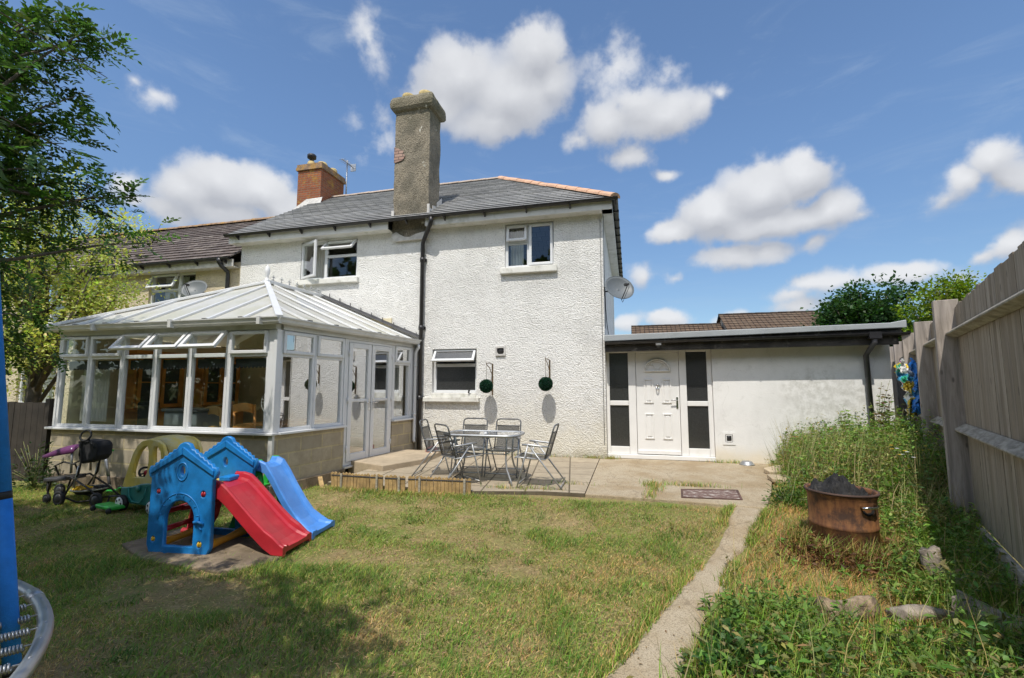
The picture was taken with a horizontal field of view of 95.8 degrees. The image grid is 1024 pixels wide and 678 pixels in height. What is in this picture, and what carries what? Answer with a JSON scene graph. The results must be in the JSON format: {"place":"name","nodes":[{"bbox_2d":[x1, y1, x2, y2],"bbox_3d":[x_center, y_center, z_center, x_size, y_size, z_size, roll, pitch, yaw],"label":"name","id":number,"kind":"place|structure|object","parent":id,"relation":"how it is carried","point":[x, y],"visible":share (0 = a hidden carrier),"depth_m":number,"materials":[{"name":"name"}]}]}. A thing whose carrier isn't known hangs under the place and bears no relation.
{"place":"outdoors","nodes":[
{"label":"outdoors","id":0,"kind":"place"},
{"bbox_2d":[137,400,158,425],"bbox_3d":[-6.552,1.669,8.292,0.310,1.130,0.305,-1,-6,14],"label":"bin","id":1,"kind":"object","parent":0,"point":[143,413],"visible":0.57,"depth_m":8.19,"materials":[{"name":"grey plastic"}]},
{"bbox_2d":[121,527,281,573],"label":"paving","id":2,"kind":"structure","parent":0,"point":[244,552],"depth_m":4.39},
{"bbox_2d":[146,436,311,557],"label":"climbing house","id":3,"kind":"structure","parent":2,"relation":"on","point":[207,484],"depth_m":4.54,"materials":[{"name":"blue plastic"}]},
{"bbox_2d":[327,453,599,496],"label":"patio","id":4,"kind":"structure","parent":0,"point":[572,470],"depth_m":7.56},
{"bbox_2d":[411,419,459,475],"bbox_3d":[-1.225,1.756,7.533,0.690,0.883,0.542,-1,-6,6],"label":"garden chair","id":5,"kind":"object","parent":4,"relation":"on","point":[430,445],"visible":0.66,"depth_m":7.50,"materials":[{"name":"silver metal"}]},
{"bbox_2d":[430,423,482,484],"bbox_3d":[-0.840,1.680,6.784,0.690,0.883,0.542,4,-7,-36],"label":"garden chair","id":6,"kind":"object","parent":4,"relation":"on","point":[445,442],"visible":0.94,"depth_m":6.70,"materials":[{"name":"silver metal"}]},
{"bbox_2d":[450,418,490,475],"bbox_3d":[-0.672,1.774,7.709,0.542,0.883,0.690,-1,-6,12],"label":"garden chair","id":7,"kind":"object","parent":4,"relation":"on","point":[481,442],"visible":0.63,"depth_m":7.85,"materials":[{"name":"silver metal"}]},
{"bbox_2d":[448,430,524,485],"bbox_3d":[-0.417,1.781,7.038,1.182,0.723,0.722,-1,-6,14],"label":"garden table","id":8,"kind":"object","parent":4,"relation":"on","point":[487,433],"visible":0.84,"depth_m":6.96,"materials":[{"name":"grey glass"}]},
{"bbox_2d":[484,418,524,477],"bbox_3d":[-0.109,1.760,7.567,0.542,0.883,0.690,-1,-6,14],"label":"garden chair","id":9,"kind":"object","parent":4,"relation":"on","point":[499,442],"visible":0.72,"depth_m":7.69,"materials":[{"name":"silver metal"}]},
{"bbox_2d":[514,423,566,489],"bbox_3d":[0.420,1.672,6.712,0.690,0.883,0.542,-1,-6,14],"label":"garden chair","id":10,"kind":"object","parent":4,"relation":"on","point":[527,455],"visible":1,"depth_m":6.62,"materials":[{"name":"grey metal"}]},
{"bbox_2d":[0,439,1023,677],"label":"lawn","id":11,"kind":"structure","parent":0,"point":[457,521],"depth_m":3.81,"materials":[{"name":"plant"}]},
{"bbox_2d":[0,285,53,677],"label":"trampoline","id":12,"kind":"object","parent":11,"relation":"on","point":[13,589],"visible":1,"depth_m":1.78,"materials":[{"name":"metal"}]},
{"bbox_2d":[7,399,54,483],"bbox_3d":[-9.714,1.817,8.362,3.892,1.490,0.190,-1,-6,14],"label":"fence","id":13,"kind":"object","parent":11,"relation":"on","point":[28,422],"visible":0.48,"depth_m":8.06,"materials":[{"name":"grey wood"}]},
{"bbox_2d":[11,441,59,490],"bbox_3d":[-7.536,2.009,7.403,0.984,0.781,0.510,-1,-6,14],"label":"shrub","id":14,"kind":"object","parent":11,"relation":"on","point":[32,477],"visible":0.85,"depth_m":7.34,"materials":[{"name":"green plant"}]},
{"bbox_2d":[42,430,119,505],"bbox_3d":[-6.087,1.782,6.557,1.342,1.010,0.497,-1,-6,14],"label":"pushchair","id":15,"kind":"object","parent":11,"relation":"on","point":[94,450],"visible":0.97,"depth_m":6.43,"materials":[{"name":"black fabric"}]},
{"bbox_2d":[72,484,92,490],"bbox_3d":[-5.990,2.057,6.458,0.160,0.095,0.163,-1,-6,14],"label":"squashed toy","id":16,"kind":"object","parent":15,"relation":"in","point":[79,488],"visible":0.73,"depth_m":6.40,"materials":[{"name":"yellow plastic"}]},
{"bbox_2d":[90,495,125,513],"bbox_3d":[-5.224,2.136,6.024,0.458,0.186,0.303,-1,-6,14],"label":"toy mower","id":17,"kind":"object","parent":11,"relation":"on","point":[108,506],"visible":0.95,"depth_m":5.97,"materials":[{"name":"green plastic"}]},
{"bbox_2d":[104,449,121,492],"bbox_3d":[-6.224,2.039,7.156,0.613,0.647,0.104,-1,-6,14],"label":"scooter","id":18,"kind":"object","parent":11,"relation":"on","point":[106,463],"visible":0.56,"depth_m":7.14,"materials":[{"name":"green plastic"}]},
{"bbox_2d":[115,434,202,513],"bbox_3d":[-4.673,1.769,6.197,0.888,0.961,0.622,-2,-6,22],"label":"toy car","id":19,"kind":"object","parent":11,"relation":"on","point":[135,489],"visible":0.49,"depth_m":6.00,"materials":[{"name":"yellow plastic"}]},
{"bbox_2d":[229,455,334,539],"bbox_3d":[-2.602,1.754,5.220,1.057,0.807,0.472,-1,-6,7],"label":"garden slide","id":20,"kind":"object","parent":11,"relation":"on","point":[291,498],"visible":0.7,"depth_m":5.20,"materials":[{"name":"blue plastic"}]},
{"bbox_2d":[318,476,323,486],"bbox_3d":[-2.792,2.127,6.774,0.060,0.177,0.307,3,-7,-31],"label":"timber offcut","id":21,"kind":"object","parent":11,"relation":"on","point":[320,479],"visible":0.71,"depth_m":6.81,"materials":[{"name":"beige wood"}]},
{"bbox_2d":[331,472,382,490],"bbox_3d":[-2.229,2.083,6.606,0.855,0.343,0.044,-2,-6,16],"label":"picket edging","id":22,"kind":"object","parent":11,"relation":"on","point":[352,480],"visible":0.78,"depth_m":6.61,"materials":[{"name":"brown wood"}]},
{"bbox_2d":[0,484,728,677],"bbox_3d":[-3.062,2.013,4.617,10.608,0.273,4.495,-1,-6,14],"label":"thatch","id":23,"kind":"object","parent":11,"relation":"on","point":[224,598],"visible":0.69,"depth_m":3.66,"materials":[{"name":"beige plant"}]},
{"bbox_2d":[348,449,440,473],"bbox_3d":[-2.205,2.388,8.736,1.228,0.330,1.924,-1,-6,14],"label":"step","id":24,"kind":"object","parent":11,"relation":"on","point":[402,458],"visible":0.4,"depth_m":8.29,"materials":[{"name":"concrete"}]},
{"bbox_2d":[385,475,405,491],"bbox_3d":[-1.636,2.069,6.450,0.310,0.338,0.046,-1,-6,14],"label":"picket edging","id":25,"kind":"object","parent":11,"relation":"on","point":[395,482],"visible":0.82,"depth_m":6.46,"materials":[{"name":"brown wood"}]},
{"bbox_2d":[408,475,470,494],"bbox_3d":[-1.001,2.054,6.327,0.902,0.343,0.044,-1,-6,10],"label":"picket edging","id":26,"kind":"object","parent":11,"relation":"on","point":[447,484],"visible":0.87,"depth_m":6.34,"materials":[{"name":"brown wood"}]},
{"bbox_2d":[301,452,778,677],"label":"edge grass","id":27,"kind":"structure","parent":11,"relation":"on","point":[674,590],"depth_m":3.90,"materials":[{"name":"green plant"}]},
{"bbox_2d":[686,616,792,677],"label":"bramble","id":28,"kind":"object","parent":11,"relation":"on","point":[739,644],"visible":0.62,"depth_m":2.56,"materials":[{"name":"green plant"}]},
{"bbox_2d":[761,478,807,512],"bbox_3d":[3.369,1.901,5.756,0.589,0.364,0.891,-1,-6,14],"label":"bramble","id":29,"kind":"object","parent":11,"relation":"on","point":[779,495],"visible":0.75,"depth_m":5.64,"materials":[{"name":"green plant"}]},
{"bbox_2d":[754,591,818,625],"bbox_3d":[1.897,1.902,3.224,0.419,0.173,0.447,-4,-7,33],"label":"dock plant","id":30,"kind":"object","parent":11,"relation":"on","point":[781,606],"visible":0.15,"depth_m":3.26,"materials":[{"name":"green plant"}]},
{"bbox_2d":[626,403,1023,677],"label":"weeds","id":31,"kind":"object","parent":11,"relation":"on","point":[819,648],"visible":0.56,"depth_m":3.24,"materials":[{"name":"green plant"}]},
{"bbox_2d":[803,483,880,553],"bbox_3d":[3.260,1.780,4.560,0.628,0.588,0.640,-1,-6,14],"label":"fire drum","id":32,"kind":"object","parent":11,"relation":"on","point":[849,517],"visible":0.77,"depth_m":4.34,"materials":[{"name":"metal"}]},
{"bbox_2d":[808,473,869,495],"bbox_3d":[3.261,1.477,4.597,0.548,0.297,0.548,-1,-6,14],"label":"burnt heap","id":33,"kind":"object","parent":32,"relation":"in","point":[833,483],"visible":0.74,"depth_m":4.53,"materials":[{"name":"black wood"}]},
{"bbox_2d":[817,463,866,487],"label":"weed bush","id":34,"kind":"object","parent":11,"relation":"on","point":[839,471],"visible":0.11,"depth_m":5.88,"materials":[{"name":"green plant"}]},
{"bbox_2d":[763,525,928,583],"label":"leaf litter","id":35,"kind":"object","parent":11,"relation":"on","point":[873,572],"visible":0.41,"depth_m":4.14,"materials":[{"name":"plant"}]},
{"bbox_2d":[813,595,880,627],"bbox_3d":[2.333,1.875,3.226,0.486,0.212,0.179,2,-6,-19],"label":"rock","id":36,"kind":"object","parent":11,"relation":"on","point":[873,602],"visible":0.55,"depth_m":3.18,"materials":[{"name":"grey stone"}]},
{"bbox_2d":[838,408,857,439],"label":"nettle","id":37,"kind":"object","parent":11,"relation":"on","point":[843,421],"visible":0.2,"depth_m":7.60,"materials":[{"name":"green plant"}]},
{"bbox_2d":[843,416,860,455],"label":"nettle","id":38,"kind":"object","parent":11,"relation":"on","point":[852,428],"visible":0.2,"depth_m":7.15,"materials":[{"name":"green plant"}]},
{"bbox_2d":[761,514,951,576],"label":"tussocks","id":39,"kind":"object","parent":11,"relation":"on","point":[868,554],"visible":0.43,"depth_m":4.22,"materials":[{"name":"green plant"}]},
{"bbox_2d":[837,454,876,482],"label":"weed bush","id":40,"kind":"object","parent":11,"relation":"on","point":[852,457],"visible":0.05,"depth_m":6.22,"materials":[{"name":"green plant"}]},
{"bbox_2d":[849,434,873,457],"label":"nettle","id":41,"kind":"object","parent":11,"relation":"on","point":[862,444],"visible":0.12,"depth_m":6.73,"materials":[{"name":"green plant"}]},
{"bbox_2d":[871,381,892,444],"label":"nettle","id":42,"kind":"object","parent":11,"relation":"on","point":[882,414],"visible":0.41,"depth_m":7.18,"materials":[{"name":"green plant"}]},
{"bbox_2d":[869,395,895,447],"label":"nettle","id":43,"kind":"object","parent":11,"relation":"on","point":[891,414],"visible":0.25,"depth_m":7.33,"materials":[{"name":"green plant"}]},
{"bbox_2d":[871,430,913,464],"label":"nettle","id":44,"kind":"object","parent":11,"relation":"on","point":[890,443],"visible":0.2,"depth_m":6.57,"materials":[{"name":"green plant"}]},
{"bbox_2d":[885,408,911,437],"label":"nettle","id":45,"kind":"object","parent":11,"relation":"on","point":[901,420],"visible":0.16,"depth_m":7.46,"materials":[{"name":"green plant"}]},
{"bbox_2d":[879,462,934,504],"bbox_3d":[4.603,1.744,5.499,0.595,0.635,0.565,-1,-6,14],"label":"weed bush","id":46,"kind":"object","parent":11,"relation":"on","point":[890,484],"visible":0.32,"depth_m":5.47,"materials":[{"name":"green plant"}]},
{"bbox_2d":[891,445,924,511],"bbox_3d":[4.293,1.610,4.918,0.430,0.940,0.206,-1,-6,14],"label":"sow thistle","id":47,"kind":"object","parent":11,"relation":"on","point":[912,485],"visible":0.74,"depth_m":4.96,"materials":[{"name":"green plant"}]},
{"bbox_2d":[896,448,919,496],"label":"sow thistle","id":48,"kind":"object","parent":11,"relation":"on","point":[902,464],"visible":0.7,"depth_m":4.99,"materials":[{"name":"green plant"}]},
{"bbox_2d":[908,416,923,454],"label":"nettle","id":49,"kind":"object","parent":11,"relation":"on","point":[920,421],"visible":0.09,"depth_m":6.69,"materials":[{"name":"green plant"}]},
{"bbox_2d":[903,444,934,482],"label":"nettle","id":50,"kind":"object","parent":11,"relation":"on","point":[918,455],"visible":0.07,"depth_m":5.97,"materials":[{"name":"green plant"}]},
{"bbox_2d":[896,457,947,491],"bbox_3d":[4.994,1.764,5.686,0.561,0.626,0.596,5,-8,-42],"label":"weed bush","id":51,"kind":"object","parent":11,"relation":"on","point":[932,462],"visible":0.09,"depth_m":5.60,"materials":[{"name":"green plant"}]},
{"bbox_2d":[885,604,962,624],"bbox_3d":[2.815,1.888,3.157,0.513,0.136,0.114,1,-6,-6],"label":"rock","id":52,"kind":"object","parent":11,"relation":"on","point":[902,610],"visible":0.69,"depth_m":3.12,"materials":[{"name":"grey stone"}]},
{"bbox_2d":[916,433,943,494],"bbox_3d":[4.710,1.586,5.255,0.247,1.056,0.400,-1,-6,14],"label":"sow thistle","id":53,"kind":"object","parent":11,"relation":"on","point":[925,470],"visible":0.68,"depth_m":5.24,"materials":[{"name":"green plant"}]},
{"bbox_2d":[919,545,961,587],"bbox_3d":[3.533,1.895,3.787,0.199,0.358,0.294,5,-8,-43],"label":"rock","id":54,"kind":"object","parent":11,"relation":"on","point":[923,551],"visible":0.38,"depth_m":3.81,"materials":[{"name":"grey stone"}]},
{"bbox_2d":[889,241,1023,600],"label":"fence","id":55,"kind":"object","parent":11,"relation":"on","point":[966,353],"visible":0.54,"depth_m":4.13,"materials":[{"name":"grey wood"}]},
{"bbox_2d":[959,610,988,672],"bbox_3d":[2.535,1.671,2.514,0.194,0.409,0.168,1,-6,-10],"label":"thistle","id":56,"kind":"object","parent":11,"relation":"on","point":[982,636],"visible":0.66,"depth_m":2.52,"materials":[{"name":"green plant"}]},
{"bbox_2d":[951,589,1023,637],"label":"rock","id":57,"kind":"object","parent":11,"relation":"on","point":[978,603],"visible":0.27,"depth_m":3.12,"materials":[{"name":"grey stone"}]},
{"bbox_2d":[0,0,1023,334],"label":"sky","id":58,"kind":"structure","parent":0,"point":[758,155],"materials":[{"name":"blue"}]},
{"bbox_2d":[631,323,722,333],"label":"distant house","id":59,"kind":"structure","parent":0,"point":[642,329],"depth_m":32.38,"materials":[{"name":"beige tile"}]},
{"bbox_2d":[585,458,774,508],"bbox_3d":[2.902,2.308,7.217,3.211,0.280,3.438,-1,-6,14],"label":"concrete apron","id":60,"kind":"object","parent":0,"point":[610,475],"visible":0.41,"depth_m":7.02,"materials":[{"name":"beige concrete"}]},
{"bbox_2d":[681,489,742,499],"bbox_3d":[2.631,2.049,6.130,0.800,0.012,0.640,-1,-6,14],"label":"doormat","id":61,"kind":"object","parent":60,"relation":"on","point":[726,494],"visible":1,"depth_m":6.08,"materials":[{"name":"fabric"}]},
{"bbox_2d":[739,460,754,465],"bbox_3d":[4.278,2.256,8.427,0.260,0.066,0.260,-1,-6,14],"label":"dog bowl","id":62,"kind":"object","parent":60,"relation":"on","point":[746,463],"visible":1,"depth_m":8.36,"materials":[{"name":"metal"}]},
{"bbox_2d":[764,465,785,474],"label":"stone slab","id":63,"kind":"structure","parent":60,"relation":"on","point":[768,470],"depth_m":7.53,"materials":[{"name":"beige stone"}]},
{"bbox_2d":[767,474,790,482],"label":"stone slab","id":64,"kind":"structure","parent":60,"relation":"on","point":[771,477],"depth_m":6.94,"materials":[{"name":"beige stone"}]},
{"bbox_2d":[605,506,773,677],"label":"path","id":65,"kind":"structure","parent":0,"point":[671,621],"depth_m":3.20,"materials":[{"name":"concrete"}]},
{"bbox_2d":[717,310,819,329],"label":"distant house","id":66,"kind":"structure","parent":0,"point":[733,321],"depth_m":30.61,"materials":[{"name":"beige tile"}]},
{"bbox_2d":[635,414,1023,677],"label":"overgrown grass","id":67,"kind":"structure","parent":0,"point":[888,647],"depth_m":3.46,"materials":[{"name":"green plant"}]},
{"bbox_2d":[894,358,921,428],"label":"paddling pool","id":68,"kind":"structure","parent":67,"relation":"on","point":[907,378],"depth_m":7.46,"materials":[{"name":"plastic"}]},
{"label":"ground","id":69,"kind":"structure","parent":0,"visible":0},
{"bbox_2d":[0,153,176,402],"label":"elder tree","id":70,"kind":"object","parent":69,"relation":"on","point":[36,392],"visible":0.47,"depth_m":9.74,"materials":[{"name":"green plant"}]},
{"bbox_2d":[0,0,187,384],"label":"rowan tree","id":71,"kind":"object","parent":69,"relation":"on","point":[16,183],"visible":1,"depth_m":4.76,"materials":[{"name":"green plant"}]},
{"bbox_2d":[3,153,345,422],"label":"neighbouring house","id":72,"kind":"structure","parent":69,"relation":"on","point":[209,254],"depth_m":13.38,"materials":[{"name":"brown tile"}]},
{"bbox_2d":[18,368,55,402],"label":"window","id":73,"kind":"structure","parent":72,"relation":"in","point":[50,394],"depth_m":13.54,"materials":[{"name":"white plastic"}]},
{"bbox_2d":[33,282,63,323],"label":"window","id":74,"kind":"structure","parent":72,"relation":"in","point":[54,319],"depth_m":13.77,"materials":[{"name":"white plastic"}]},
{"bbox_2d":[145,272,195,302],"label":"window","id":75,"kind":"structure","parent":72,"relation":"in","point":[174,291],"depth_m":12.53,"materials":[{"name":"white plastic"}]},
{"bbox_2d":[181,280,207,295],"bbox_3d":[-7.923,-1.242,11.769,0.539,0.558,0.813,-5,-8,42],"label":"satellite dish","id":76,"kind":"object","parent":72,"relation":"attached to","point":[193,287],"visible":0.92,"depth_m":11.77,"materials":[{"name":"grey metal"}]},
{"bbox_2d":[44,265,423,497],"bbox_3d":[-5.001,0.543,9.028,5.265,4.260,3.988,-1,-6,14],"label":"conservatory","id":77,"kind":"object","parent":69,"relation":"on","point":[335,385],"visible":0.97,"depth_m":7.75,"materials":[{"name":"plastic"}]},
{"bbox_2d":[55,336,91,426],"bbox_3d":[-7.414,0.714,7.834,0.656,1.523,0.095,-1,-6,14],"label":"window","id":78,"kind":"structure","parent":77,"relation":"in","point":[65,343],"depth_m":7.85,"materials":[{"name":"white plastic"}]},
{"bbox_2d":[84,335,123,427],"bbox_3d":[-6.745,0.696,7.666,0.716,1.523,0.095,-1,-6,14],"label":"window","id":79,"kind":"structure","parent":77,"relation":"in","point":[94,339],"depth_m":7.69,"materials":[{"name":"white plastic"}]},
{"bbox_2d":[108,333,156,428],"bbox_3d":[-6.088,0.664,7.388,0.686,1.532,0.314,-1,-6,14],"label":"window","id":80,"kind":"structure","parent":77,"relation":"in","point":[126,337],"depth_m":7.49,"materials":[{"name":"white plastic"}]},
{"bbox_2d":[123,350,184,425],"bbox_3d":[-7.087,1.292,9.224,0.485,2.070,1.110,-1,-6,14],"label":"dresser","id":81,"kind":"object","parent":77,"relation":"on","point":[138,386],"visible":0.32,"depth_m":9.04,"materials":[{"name":"brown wood"}]},
{"bbox_2d":[141,332,191,429],"bbox_3d":[-5.415,0.646,7.218,0.696,1.532,0.314,-1,-6,14],"label":"window","id":82,"kind":"structure","parent":77,"relation":"in","point":[159,336],"depth_m":7.32,"materials":[{"name":"white plastic"}]},
{"bbox_2d":[161,407,219,426],"bbox_3d":[-5.563,1.706,8.036,0.760,0.995,0.560,-1,-6,14],"label":"storage crate","id":83,"kind":"object","parent":77,"relation":"on","point":[201,417],"visible":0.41,"depth_m":7.87,"materials":[{"name":"grey plastic"}]},
{"bbox_2d":[177,330,229,430],"bbox_3d":[-4.722,0.628,7.044,0.726,1.532,0.314,-1,-6,14],"label":"window","id":84,"kind":"structure","parent":77,"relation":"in","point":[222,333],"depth_m":7.13,"materials":[{"name":"white plastic"}]},
{"bbox_2d":[205,406,221,426],"bbox_3d":[-5.039,1.688,8.086,0.420,1.050,0.470,-3,-6,24],"label":"dining chair","id":85,"kind":"object","parent":77,"relation":"on","point":[216,410],"visible":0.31,"depth_m":7.88,"materials":[{"name":"brown wood"}]},
{"bbox_2d":[193,357,243,427],"bbox_3d":[-6.733,1.434,10.613,0.485,2.070,1.110,-1,-6,14],"label":"dresser","id":86,"kind":"object","parent":77,"relation":"on","point":[208,386],"visible":0.24,"depth_m":10.45,"materials":[{"name":"brown wood"}]},
{"bbox_2d":[233,403,255,427],"bbox_3d":[-4.399,1.631,7.824,0.420,1.110,0.471,-1,-6,9],"label":"dining chair","id":87,"kind":"object","parent":77,"relation":"on","point":[245,407],"visible":0.51,"depth_m":7.64,"materials":[{"name":"brown wood"}]},
{"bbox_2d":[224,330,270,431],"bbox_3d":[-3.978,0.625,6.967,0.746,1.523,0.095,-1,-6,14],"label":"window","id":88,"kind":"structure","parent":77,"relation":"in","point":[233,353],"depth_m":6.99,"materials":[{"name":"white plastic"}]},
{"bbox_2d":[245,421,262,425],"bbox_3d":[-3.913,1.832,8.121,0.850,0.770,1.200,-1,-6,14],"label":"dining table","id":89,"kind":"object","parent":77,"relation":"on","point":[259,423],"visible":0.16,"depth_m":7.65,"materials":[{"name":"brown wood"}]},
{"bbox_2d":[277,330,315,431],"bbox_3d":[-3.363,0.651,7.227,0.141,1.523,0.682,-2,-6,17],"label":"window","id":90,"kind":"structure","parent":77,"relation":"in","point":[295,403],"depth_m":7.23,"materials":[{"name":"clear glass"}]},
{"bbox_2d":[312,335,344,427],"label":"window","id":91,"kind":"structure","parent":77,"relation":"in","point":[329,351],"depth_m":7.86,"materials":[{"name":"clear glass"}]},
{"bbox_2d":[345,342,371,461],"bbox_3d":[-2.818,1.138,8.510,0.142,2.120,0.646,-2,-6,20],"label":"door","id":92,"kind":"structure","parent":77,"relation":"in","point":[359,364],"depth_m":8.53,"materials":[{"name":"white plastic"}]},
{"bbox_2d":[368,345,392,456],"bbox_3d":[-2.580,1.202,9.134,0.130,2.120,0.646,-2,-6,19],"label":"door","id":93,"kind":"structure","parent":77,"relation":"in","point":[380,392],"depth_m":9.13,"materials":[{"name":"white plastic"}]},
{"bbox_2d":[392,345,410,418],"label":"window","id":94,"kind":"structure","parent":77,"relation":"in","point":[402,355],"depth_m":9.85,"materials":[{"name":"white plastic"}]},
{"bbox_2d":[223,90,622,458],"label":"house","id":95,"kind":"structure","parent":69,"relation":"on","point":[468,280],"depth_m":10.22,"materials":[{"name":"paint"}]},
{"bbox_2d":[295,239,358,285],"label":"window","id":96,"kind":"structure","parent":95,"relation":"in","point":[320,260],"depth_m":11.18,"materials":[{"name":"white plastic"}]},
{"bbox_2d":[339,159,355,193],"bbox_3d":[-5.553,-5.255,15.576,0.240,1.630,0.670,-1,-6,14],"label":"aerial","id":97,"kind":"object","parent":95,"relation":"attached to","point":[353,167],"visible":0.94,"depth_m":15.61,"materials":[{"name":"metal"}]},
{"bbox_2d":[423,349,479,401],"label":"window","id":98,"kind":"structure","parent":95,"relation":"in","point":[452,382],"depth_m":10.15,"materials":[{"name":"white plastic"}]},
{"bbox_2d":[486,363,492,394],"bbox_3d":[-0.479,0.827,9.725,0.027,0.697,0.302,-3,-6,26],"label":"wall bracket","id":99,"kind":"object","parent":95,"relation":"attached to","point":[492,374],"depth_m":9.84,"materials":[{"name":"brown metal"}]},
{"bbox_2d":[479,364,492,392],"bbox_3d":[-0.534,0.825,9.615,0.306,0.618,0.306,-1,-6,14],"label":"topiary ball","id":100,"kind":"object","parent":99,"relation":"hanging from","point":[485,385],"visible":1,"depth_m":9.51,"materials":[{"name":"green plant"}]},
{"bbox_2d":[500,221,556,274],"bbox_3d":[0.389,-1.952,10.086,1.240,1.120,0.436,-1,-6,14],"label":"window","id":101,"kind":"structure","parent":95,"relation":"in","point":[517,242],"depth_m":10.00,"materials":[{"name":"white plastic"}]},
{"bbox_2d":[604,276,633,300],"bbox_3d":[2.079,-0.999,9.232,0.660,0.587,0.532,-3,-7,29],"label":"satellite dish","id":102,"kind":"object","parent":95,"relation":"attached to","point":[619,287],"visible":0.99,"depth_m":9.30,"materials":[{"name":"grey metal"}]},
{"bbox_2d":[604,320,910,463],"bbox_3d":[5.026,1.439,11.265,5.097,2.833,6.120,-1,-6,14],"label":"side extension","id":103,"kind":"object","parent":69,"relation":"on","point":[720,395],"visible":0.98,"depth_m":8.73,"materials":[{"name":"white paint"}]},
{"bbox_2d":[635,353,681,454],"bbox_3d":[2.886,1.268,9.141,0.816,1.990,0.131,-1,-6,14],"label":"door","id":104,"kind":"structure","parent":103,"relation":"in","point":[657,374],"depth_m":9.15,"materials":[{"name":"white paint"}]},
{"bbox_2d":[800,270,930,346],"bbox_3d":[18.390,0.528,24.214,6.445,7.886,5.749,4,-7,-36],"label":"sycamore tree","id":105,"kind":"object","parent":69,"relation":"on","point":[853,307],"visible":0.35,"depth_m":23.44,"materials":[{"name":"green plant"}]},
{"bbox_2d":[890,266,986,332],"bbox_3d":[17.542,0.486,18.143,4.032,6.730,4.442,-1,-6,14],"label":"robinia tree","id":106,"kind":"object","parent":69,"relation":"on","point":[962,287],"visible":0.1,"depth_m":18.49,"materials":[{"name":"green plant"}]},
{"bbox_3d":[0.725,0.637,9.436,0.065,0.517,0.295,-1,-6,14],"label":"wall bracket","id":107,"kind":"object","parent":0,"visible":0},
{"bbox_2d":[538,360,552,390],"bbox_3d":[0.675,0.735,9.313,0.309,0.640,0.308,-1,-6,14],"label":"topiary ball","id":108,"kind":"object","parent":107,"relation":"hanging from","point":[545,383],"visible":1,"depth_m":9.22,"materials":[{"name":"green plant"}]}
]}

